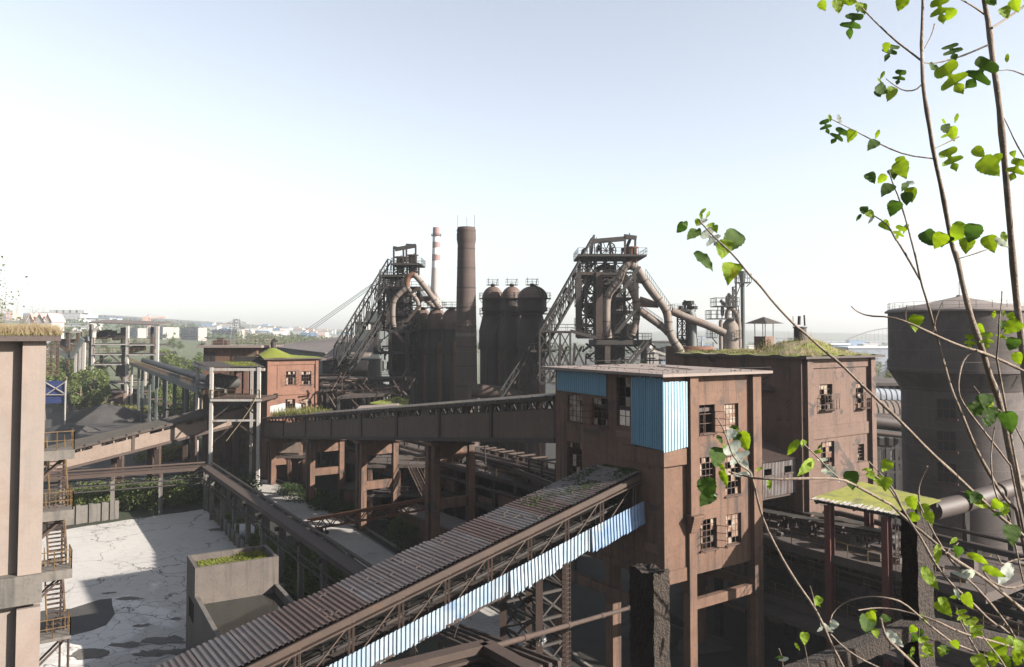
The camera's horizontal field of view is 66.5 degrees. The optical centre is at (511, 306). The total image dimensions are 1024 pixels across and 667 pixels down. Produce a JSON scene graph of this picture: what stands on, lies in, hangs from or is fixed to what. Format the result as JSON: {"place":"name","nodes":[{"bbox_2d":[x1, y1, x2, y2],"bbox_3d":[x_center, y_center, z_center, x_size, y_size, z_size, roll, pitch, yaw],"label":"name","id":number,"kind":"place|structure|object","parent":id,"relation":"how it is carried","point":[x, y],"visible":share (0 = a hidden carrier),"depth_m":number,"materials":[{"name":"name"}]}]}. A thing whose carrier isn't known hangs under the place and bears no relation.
{"place":"outdoors","nodes":[
{"label":"outdoors","id":0,"kind":"place"},
{"bbox_2d":[0,322,65,334],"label":"dry grass","id":1,"kind":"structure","parent":0,"point":[41,329],"depth_m":39.26,"materials":[{"name":"beige plant"}]},
{"bbox_2d":[52,331,90,408],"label":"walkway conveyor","id":2,"kind":"object","parent":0,"point":[78,349],"visible":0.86,"depth_m":298.80,"materials":[{"name":"grey metal"}]},
{"bbox_2d":[54,331,88,377],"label":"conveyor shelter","id":3,"kind":"object","parent":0,"point":[66,342],"visible":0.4,"depth_m":330.77,"materials":[{"name":"grey metal"}]},
{"bbox_2d":[45,404,201,454],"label":"coal ground","id":4,"kind":"structure","parent":0,"point":[52,419],"depth_m":239.85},
{"bbox_2d":[46,381,66,423],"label":"sign","id":5,"kind":"object","parent":4,"relation":"on","point":[55,391],"visible":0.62,"depth_m":234.11,"materials":[{"name":"blue metal"}]},
{"bbox_2d":[45,424,102,433],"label":"coal heap","id":6,"kind":"object","parent":4,"relation":"on","point":[76,428],"visible":0.91,"depth_m":226.32,"materials":[{"name":"grey gravel"}]},
{"bbox_2d":[67,379,96,410],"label":"broadleaf tree","id":7,"kind":"object","parent":4,"relation":"on","point":[75,386],"visible":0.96,"depth_m":258.71,"materials":[{"name":"green plant"}]},
{"bbox_2d":[83,368,110,405],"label":"broadleaf tree","id":8,"kind":"object","parent":4,"relation":"on","point":[102,380],"visible":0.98,"depth_m":260.01,"materials":[{"name":"green plant"}]},
{"bbox_2d":[59,404,160,422],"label":"coal heap","id":9,"kind":"object","parent":4,"relation":"on","point":[104,413],"visible":0.94,"depth_m":253.16,"materials":[{"name":"grey gravel"}]},
{"bbox_2d":[88,389,136,405],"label":"brick hut","id":10,"kind":"object","parent":4,"relation":"on","point":[117,396],"visible":0.26,"depth_m":295.95,"materials":[{"name":"brown brick"}]},
{"bbox_2d":[81,401,179,415],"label":"bushes","id":11,"kind":"object","parent":4,"relation":"on","point":[134,407],"visible":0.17,"depth_m":275.45,"materials":[{"name":"green plant"}]},
{"bbox_2d":[129,358,225,464],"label":"belt conveyor","id":12,"kind":"object","parent":4,"relation":"on","point":[185,379],"visible":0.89,"depth_m":211.03,"materials":[{"name":"grey metal"}]},
{"bbox_2d":[0,318,479,398],"bbox_3d":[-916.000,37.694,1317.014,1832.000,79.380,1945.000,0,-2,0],"label":"field","id":13,"kind":"structure","parent":0,"point":[190,350],"depth_m":741.31,"materials":[{"name":"green plant"}]},
{"bbox_2d":[276,336,479,408],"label":"long shed","id":14,"kind":"structure","parent":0,"point":[321,348],"depth_m":286.38,"materials":[{"name":"grey metal"}]},
{"bbox_2d":[247,479,556,665],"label":"road","id":15,"kind":"structure","parent":0,"point":[486,619],"depth_m":105.03,"materials":[{"name":"grey concrete"}]},
{"bbox_2d":[398,504,465,542],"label":"shed","id":16,"kind":"structure","parent":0,"point":[448,522],"depth_m":105.59,"materials":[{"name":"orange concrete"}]},
{"bbox_2d":[0,313,900,666],"bbox_3d":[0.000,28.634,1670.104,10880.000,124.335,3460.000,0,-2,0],"label":"ground","id":17,"kind":"structure","parent":0,"point":[588,643],"depth_m":83.50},
{"bbox_2d":[0,335,60,666],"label":"concrete building","id":18,"kind":"structure","parent":17,"relation":"on","point":[22,387],"depth_m":39.22,"materials":[{"name":"beige concrete"}]},
{"bbox_2d":[43,313,65,349],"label":"white house","id":19,"kind":"structure","parent":17,"relation":"on","point":[56,319],"depth_m":707.52,"materials":[{"name":"paint"}]},
{"bbox_2d":[39,343,74,666],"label":"fire escape stair","id":20,"kind":"object","parent":17,"relation":"on","point":[56,569],"visible":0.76,"depth_m":42.31,"materials":[{"name":"metal"}]},
{"bbox_2d":[49,310,97,318],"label":"factory hall","id":21,"kind":"structure","parent":17,"relation":"on","point":[73,314],"depth_m":1877.84,"materials":[{"name":"white paint"}]},
{"bbox_2d":[66,500,118,525],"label":"retaining wall","id":22,"kind":"structure","parent":17,"relation":"on","point":[91,512],"depth_m":117.26,"materials":[{"name":"concrete"}]},
{"bbox_2d":[47,476,197,510],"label":"bushes","id":23,"kind":"object","parent":17,"relation":"on","point":[146,498],"visible":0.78,"depth_m":126.12,"materials":[{"name":"green plant"}]},
{"bbox_2d":[88,319,173,403],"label":"steel transfer tower","id":24,"kind":"structure","parent":17,"relation":"on","point":[122,370],"depth_m":299.96,"materials":[{"name":"grey metal"}]},
{"bbox_2d":[39,509,236,666],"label":"yard","id":25,"kind":"structure","parent":17,"relation":"on","point":[145,558],"depth_m":89.92,"materials":[{"name":"concrete"}]},
{"bbox_2d":[40,598,114,635],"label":"coal dust patch","id":26,"kind":"object","parent":25,"relation":"on","point":[91,616],"visible":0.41,"depth_m":77.76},
{"bbox_2d":[69,648,109,659],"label":"dirt stain","id":27,"kind":"object","parent":25,"relation":"on","point":[79,654],"visible":1,"depth_m":68.63,"materials":[{"name":"concrete"}]},
{"bbox_2d":[141,635,185,644],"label":"dirt stain","id":28,"kind":"object","parent":25,"relation":"on","point":[174,639],"visible":0.94,"depth_m":71.60,"materials":[{"name":"soil"}]},
{"bbox_2d":[186,545,293,650],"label":"concrete tank","id":29,"kind":"object","parent":25,"relation":"on","point":[229,590],"visible":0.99,"depth_m":67.63,"materials":[{"name":"grey concrete"}]},
{"bbox_2d":[214,508,283,588],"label":"boundary wall","id":30,"kind":"structure","parent":25,"relation":"on","point":[239,541],"depth_m":105.91,"materials":[{"name":"concrete"}]},
{"bbox_2d":[44,402,256,482],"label":"conveyor gallery","id":31,"kind":"object","parent":17,"relation":"on","point":[117,445],"visible":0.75,"depth_m":147.78,"materials":[{"name":"metal"}]},
{"bbox_2d":[132,443,201,461],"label":"bushes","id":32,"kind":"object","parent":17,"relation":"on","point":[170,452],"visible":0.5,"depth_m":176.45,"materials":[{"name":"green plant"}]},
{"bbox_2d":[181,327,206,340],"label":"apartment block","id":33,"kind":"structure","parent":17,"relation":"on","point":[196,333],"depth_m":1043.23,"materials":[{"name":"white concrete"}]},
{"bbox_2d":[150,468,264,504],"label":"bushes","id":34,"kind":"object","parent":17,"relation":"on","point":[199,497],"visible":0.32,"depth_m":131.71,"materials":[{"name":"green plant"}]},
{"bbox_2d":[43,462,415,663],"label":"trackway trestle","id":35,"kind":"object","parent":17,"relation":"on","point":[347,565],"visible":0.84,"depth_m":100.20,"materials":[{"name":"brown metal"}]},
{"bbox_2d":[192,356,275,486],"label":"transfer porch","id":36,"kind":"object","parent":17,"relation":"on","point":[246,381],"visible":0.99,"depth_m":148.45,"materials":[{"name":"white paint"}]},
{"bbox_2d":[196,338,283,463],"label":"flat roofed building","id":37,"kind":"structure","parent":17,"relation":"on","point":[221,349],"depth_m":171.10,"materials":[{"name":"red brick"},{"name":"tar roofing"},{"name":"moss"}]},
{"bbox_2d":[211,509,341,598],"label":"bushes","id":38,"kind":"object","parent":17,"relation":"on","point":[293,579],"visible":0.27,"depth_m":90.37,"materials":[{"name":"green plant"}]},
{"bbox_2d":[253,338,323,478],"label":"brick tower","id":39,"kind":"structure","parent":17,"relation":"on","point":[291,381],"depth_m":156.07,"materials":[{"name":"red brick"}]},
{"bbox_2d":[276,442,316,482],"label":"service platform","id":40,"kind":"structure","parent":17,"relation":"on","point":[290,450],"depth_m":148.57,"materials":[{"name":"orange concrete"}]},
{"bbox_2d":[284,544,343,593],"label":"bushes","id":41,"kind":"object","parent":17,"relation":"on","point":[333,571],"visible":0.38,"depth_m":87.07,"materials":[{"name":"green plant"}]},
{"bbox_2d":[277,481,382,516],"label":"bushes","id":42,"kind":"object","parent":17,"relation":"on","point":[320,500],"visible":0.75,"depth_m":129.86,"materials":[{"name":"green plant"}]},
{"bbox_2d":[318,369,352,464],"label":"deck","id":43,"kind":"structure","parent":17,"relation":"on","point":[333,409],"depth_m":170.03,"materials":[{"name":"brown metal"}]},
{"bbox_2d":[320,339,382,459],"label":"casthouse","id":44,"kind":"object","parent":17,"relation":"on","point":[367,366],"visible":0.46,"depth_m":176.02,"materials":[{"name":"metal"}]},
{"bbox_2d":[340,482,390,506],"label":"shed","id":45,"kind":"structure","parent":17,"relation":"on","point":[349,492],"depth_m":129.17,"materials":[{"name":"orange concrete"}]},
{"bbox_2d":[336,385,396,477],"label":"deck","id":46,"kind":"structure","parent":17,"relation":"on","point":[363,396],"depth_m":154.39,"materials":[{"name":"brown metal"}]},
{"bbox_2d":[319,368,419,469],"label":"pipe rack","id":47,"kind":"object","parent":17,"relation":"on","point":[368,387],"visible":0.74,"depth_m":163.01,"materials":[{"name":"brown metal"}]},
{"bbox_2d":[298,244,441,398],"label":"blast furnace","id":48,"kind":"object","parent":17,"relation":"on","point":[396,314],"visible":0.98,"depth_m":179.30,"materials":[{"name":"metal"}]},
{"bbox_2d":[356,308,385,399],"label":"bin house","id":49,"kind":"structure","parent":17,"relation":"on","point":[368,328],"depth_m":202.00,"materials":[{"name":"grey metal"}]},
{"bbox_2d":[306,496,443,532],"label":"lattice pipe bridge","id":50,"kind":"structure","parent":17,"relation":"on","point":[370,509],"depth_m":107.71,"materials":[{"name":"brown metal"}]},
{"bbox_2d":[357,396,409,477],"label":"moss roofed shed","id":51,"kind":"structure","parent":17,"relation":"on","point":[392,402],"depth_m":150.34,"materials":[{"name":"metal"}]},
{"bbox_2d":[367,455,424,522],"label":"service platform","id":52,"kind":"structure","parent":17,"relation":"on","point":[406,488],"depth_m":117.05,"materials":[{"name":"orange concrete"}]},
{"bbox_2d":[385,515,420,550],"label":"round bush","id":53,"kind":"object","parent":17,"relation":"on","point":[412,529],"visible":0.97,"depth_m":101.32,"materials":[{"name":"green plant"}]},
{"bbox_2d":[261,393,555,541],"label":"conveyor gallery","id":54,"kind":"object","parent":17,"relation":"on","point":[440,434],"visible":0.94,"depth_m":99.37,"materials":[{"name":"metal"}]},
{"bbox_2d":[268,404,331,416],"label":"gallery roof weeds","id":55,"kind":"object","parent":54,"relation":"on","point":[294,411],"visible":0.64,"depth_m":139.81,"materials":[{"name":"green plant"}]},
{"bbox_2d":[412,302,431,414],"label":"hot stove","id":56,"kind":"object","parent":17,"relation":"on","point":[420,373],"visible":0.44,"depth_m":184.54,"materials":[{"name":"metal"}]},
{"bbox_2d":[425,302,443,414],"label":"hot stove","id":57,"kind":"object","parent":17,"relation":"on","point":[434,357],"visible":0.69,"depth_m":180.22,"materials":[{"name":"metal"}]},
{"bbox_2d":[276,478,592,666],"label":"kerb","id":58,"kind":"structure","parent":17,"relation":"on","point":[579,658],"depth_m":99.97,"materials":[{"name":"concrete"}]},
{"bbox_2d":[430,227,441,310],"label":"striped chimney","id":59,"kind":"object","parent":17,"relation":"on","point":[436,277],"visible":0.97,"depth_m":559.03,"materials":[{"name":"concrete"}]},
{"bbox_2d":[440,302,455,413],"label":"hot stove","id":60,"kind":"object","parent":17,"relation":"on","point":[448,326],"visible":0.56,"depth_m":175.78,"materials":[{"name":"metal"}]},
{"bbox_2d":[344,440,554,518],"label":"ore bin house","id":61,"kind":"structure","parent":17,"relation":"on","point":[491,492],"depth_m":114.44,"materials":[{"name":"brown concrete"}]},
{"bbox_2d":[12,314,887,356],"bbox_3d":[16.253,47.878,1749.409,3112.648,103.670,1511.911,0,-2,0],"label":"woods","id":62,"kind":"object","parent":17,"relation":"on","point":[191,325],"visible":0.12,"depth_m":1503.88,"materials":[{"name":"green plant"}]},
{"bbox_2d":[440,458,465,519],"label":"service platform","id":63,"kind":"structure","parent":17,"relation":"on","point":[444,470],"depth_m":118.75,"materials":[{"name":"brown metal"}]},
{"bbox_2d":[371,639,539,666],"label":"steel hopper","id":64,"kind":"object","parent":17,"relation":"on","point":[482,653],"visible":1,"depth_m":32.35,"materials":[{"name":"brown metal"}]},
{"bbox_2d":[496,605,629,646],"bbox_3d":[4.101,18.173,45.049,0.330,6.179,24.730,-1,-2,24],"label":"thin pipe","id":65,"kind":"object","parent":64,"relation":"attached to","point":[526,637],"visible":0.85,"depth_m":41.02,"materials":[{"name":"brown metal"}]},
{"bbox_2d":[454,215,478,446],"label":"brick chimney","id":66,"kind":"object","parent":17,"relation":"on","point":[466,356],"visible":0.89,"depth_m":156.41,"materials":[{"name":"brick"}]},
{"bbox_2d":[478,278,501,454],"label":"hot stove","id":67,"kind":"object","parent":17,"relation":"on","point":[489,356],"visible":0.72,"depth_m":169.43,"materials":[{"name":"metal"}]},
{"bbox_2d":[430,624,561,666],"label":"pipe trestle","id":68,"kind":"object","parent":17,"relation":"on","point":[463,635],"visible":0.38,"depth_m":56.25,"materials":[{"name":"brown metal"}]},
{"bbox_2d":[497,278,520,459],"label":"hot stove","id":69,"kind":"object","parent":17,"relation":"on","point":[508,330],"visible":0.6,"depth_m":165.38,"materials":[{"name":"metal"}]},
{"bbox_2d":[476,445,576,570],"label":"track conveyor","id":70,"kind":"object","parent":17,"relation":"on","point":[541,478],"visible":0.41,"depth_m":101.63,"materials":[{"name":"brown metal"}]},
{"bbox_2d":[513,278,550,465],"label":"hot stove","id":71,"kind":"object","parent":17,"relation":"on","point":[532,307],"visible":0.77,"depth_m":158.41,"materials":[{"name":"metal"}]},
{"bbox_2d":[500,561,570,666],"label":"conveyor trestle tower","id":72,"kind":"structure","parent":17,"relation":"on","point":[539,617],"depth_m":56.95,"materials":[{"name":"brown metal"}]},
{"bbox_2d":[155,464,644,666],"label":"covered conveyor","id":73,"kind":"object","parent":72,"relation":"on","point":[378,613],"visible":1,"depth_m":52.52,"materials":[{"name":"brown metal"}]},
{"bbox_2d":[233,331,888,376],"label":"poplar wood","id":74,"kind":"object","parent":17,"relation":"on","point":[265,337],"visible":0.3,"depth_m":806.74,"materials":[{"name":"green plant"}]},
{"bbox_2d":[500,233,683,424],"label":"blast furnace","id":75,"kind":"object","parent":17,"relation":"on","point":[614,334],"visible":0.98,"depth_m":147.07,"materials":[{"name":"metal"}]},
{"bbox_2d":[666,300,726,364],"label":"lattice tower","id":76,"kind":"structure","parent":75,"relation":"attached to","point":[687,315],"depth_m":151.64,"materials":[{"name":"metal"}]},
{"bbox_2d":[629,562,670,666],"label":"broken concrete post","id":77,"kind":"object","parent":17,"relation":"on","point":[649,603],"visible":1,"depth_m":4.59,"materials":[{"name":"grey concrete"}]},
{"bbox_2d":[621,623,683,644],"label":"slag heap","id":78,"kind":"object","parent":17,"relation":"on","point":[676,632],"visible":0.16,"depth_m":72.38,"materials":[{"name":"black gravel"}]},
{"bbox_2d":[623,611,683,626],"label":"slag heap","id":79,"kind":"object","parent":17,"relation":"on","point":[675,619],"visible":0.1,"depth_m":75.79,"materials":[{"name":"black gravel"}]},
{"bbox_2d":[540,360,772,666],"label":"transfer tower","id":80,"kind":"structure","parent":17,"relation":"on","point":[665,442],"depth_m":63.44,"materials":[{"name":"orange concrete"}]},
{"bbox_2d":[565,395,582,423],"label":"window","id":81,"kind":"structure","parent":80,"relation":"in","point":[574,400],"depth_m":68.83,"materials":[{"name":"grey glass"}]},
{"bbox_2d":[580,398,608,427],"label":"window","id":82,"kind":"structure","parent":80,"relation":"in","point":[597,401],"depth_m":66.19,"materials":[{"name":"grey glass"}]},
{"bbox_2d":[700,518,727,553],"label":"window","id":83,"kind":"structure","parent":80,"relation":"in","point":[712,537],"depth_m":62.37,"materials":[{"name":"beige glass"}]},
{"bbox_2d":[724,403,740,431],"bbox_3d":[17.999,9.135,64.186,1.980,2.294,0.423,1,-3,-35],"label":"window","id":84,"kind":"structure","parent":80,"relation":"in","point":[730,409],"depth_m":64.41,"materials":[{"name":"white glass"}]},
{"bbox_2d":[725,456,743,497],"bbox_3d":[18.115,13.909,64.086,2.159,3.333,0.423,1,-3,-35],"label":"window","id":85,"kind":"structure","parent":80,"relation":"in","point":[728,459],"depth_m":64.26,"materials":[{"name":"white glass"}]},
{"bbox_2d":[725,513,743,546],"bbox_3d":[18.116,18.249,63.924,2.118,2.529,0.423,1,-3,-35],"label":"window","id":86,"kind":"structure","parent":80,"relation":"in","point":[733,528],"depth_m":64.16,"materials":[{"name":"white glass"}]},
{"bbox_2d":[677,633,735,653],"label":"slag heap","id":87,"kind":"object","parent":17,"relation":"on","point":[711,644],"visible":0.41,"depth_m":69.66,"materials":[{"name":"black gravel"}]},
{"bbox_2d":[705,287,741,349],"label":"dust vessel","id":88,"kind":"object","parent":17,"relation":"on","point":[732,337],"visible":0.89,"depth_m":228.42,"materials":[{"name":"metal"}]},
{"bbox_2d":[734,271,751,348],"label":"flare stack","id":89,"kind":"object","parent":17,"relation":"on","point":[741,277],"visible":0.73,"depth_m":235.64,"materials":[{"name":"grey metal"}]},
{"bbox_2d":[668,315,884,631],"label":"red concrete building","id":90,"kind":"structure","parent":17,"relation":"on","point":[813,395],"depth_m":76.72,"materials":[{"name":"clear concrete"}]},
{"bbox_2d":[700,440,796,499],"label":"corrugated passage","id":91,"kind":"object","parent":90,"relation":"attached to","point":[777,460],"visible":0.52,"depth_m":72.73,"materials":[{"name":"grey metal"}]},
{"bbox_2d":[677,0,1023,666],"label":"mulberry sapling","id":92,"kind":"object","parent":17,"relation":"on","point":[965,235],"visible":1,"depth_m":4.00,"materials":[{"name":"green plant"}]},
{"bbox_2d":[837,346,887,371],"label":"warehouse","id":93,"kind":"structure","parent":17,"relation":"on","point":[882,350],"depth_m":599.11,"materials":[{"name":"white metal"}]},
{"bbox_2d":[711,510,1023,666],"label":"track gantry","id":94,"kind":"object","parent":17,"relation":"on","point":[851,584],"visible":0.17,"depth_m":63.22,"materials":[{"name":"metal"}]},
{"bbox_2d":[714,515,1023,666],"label":"conveyor floor","id":95,"kind":"structure","parent":94,"relation":"on","point":[851,552],"depth_m":64.02,"materials":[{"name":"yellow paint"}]},
{"bbox_2d":[763,503,863,535],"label":"conveyor","id":96,"kind":"object","parent":95,"relation":"on","point":[838,519],"visible":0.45,"depth_m":71.46,"materials":[{"name":"brown metal"}]},
{"bbox_2d":[763,508,897,551],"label":"belt conveyor","id":97,"kind":"object","parent":95,"relation":"on","point":[843,526],"visible":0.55,"depth_m":68.27,"materials":[{"name":"metal"}]},
{"bbox_2d":[810,482,940,666],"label":"mossy canopy","id":98,"kind":"object","parent":17,"relation":"on","point":[857,499],"visible":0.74,"depth_m":62.92,"materials":[{"name":"metal"}]},
{"bbox_2d":[876,378,901,459],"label":"switch house","id":99,"kind":"structure","parent":17,"relation":"on","point":[888,383],"depth_m":139.44,"materials":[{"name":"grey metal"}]},
{"bbox_2d":[876,388,901,536],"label":"pipe bundle","id":100,"kind":"object","parent":17,"relation":"on","point":[890,399],"visible":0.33,"depth_m":108.51,"materials":[{"name":"grey metal"}]},
{"bbox_2d":[879,438,902,522],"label":"glazed bay","id":101,"kind":"object","parent":17,"relation":"on","point":[892,456],"visible":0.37,"depth_m":117.25,"materials":[{"name":"metal"}]},
{"bbox_2d":[783,508,1023,666],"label":"concrete rail frame","id":102,"kind":"object","parent":17,"relation":"on","point":[917,594],"visible":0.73,"depth_m":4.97,"materials":[{"name":"grey concrete"}]},
{"bbox_2d":[930,475,1023,561],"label":"gas pipe","id":103,"kind":"object","parent":17,"relation":"on","point":[957,503],"visible":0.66,"depth_m":65.87,"materials":[{"name":"grey metal"}]},
{"bbox_2d":[471,383,522,404],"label":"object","id":104,"kind":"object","parent":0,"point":[484,391],"visible":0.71,"depth_m":148.33,"materials":[{"name":"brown metal"}]},
{"bbox_2d":[0,0,1023,333],"label":"sky","id":105,"kind":"structure","parent":0,"point":[253,162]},
{"bbox_2d":[242,325,887,344],"bbox_3d":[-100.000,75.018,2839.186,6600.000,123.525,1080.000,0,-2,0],"label":"hills","id":106,"kind":"structure","parent":0,"point":[749,335],"depth_m":2588.08,"materials":[{"name":"grey"}]},
{"bbox_2d":[884,290,1023,563],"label":"water tower","id":107,"kind":"structure","parent":0,"point":[931,419],"depth_m":86.31,"materials":[{"name":"concrete"}]},
{"bbox_2d":[935,399,957,420],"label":"window","id":108,"kind":"structure","parent":107,"relation":"in","point":[946,408],"depth_m":86.90,"materials":[{"name":"glass"}]},
{"bbox_2d":[935,431,958,453],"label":"window","id":109,"kind":"structure","parent":107,"relation":"in","point":[946,441],"depth_m":86.78,"materials":[{"name":"glass"}]},
{"bbox_2d":[935,462,958,485],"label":"window","id":110,"kind":"structure","parent":107,"relation":"in","point":[943,475],"depth_m":86.72,"materials":[{"name":"glass"}]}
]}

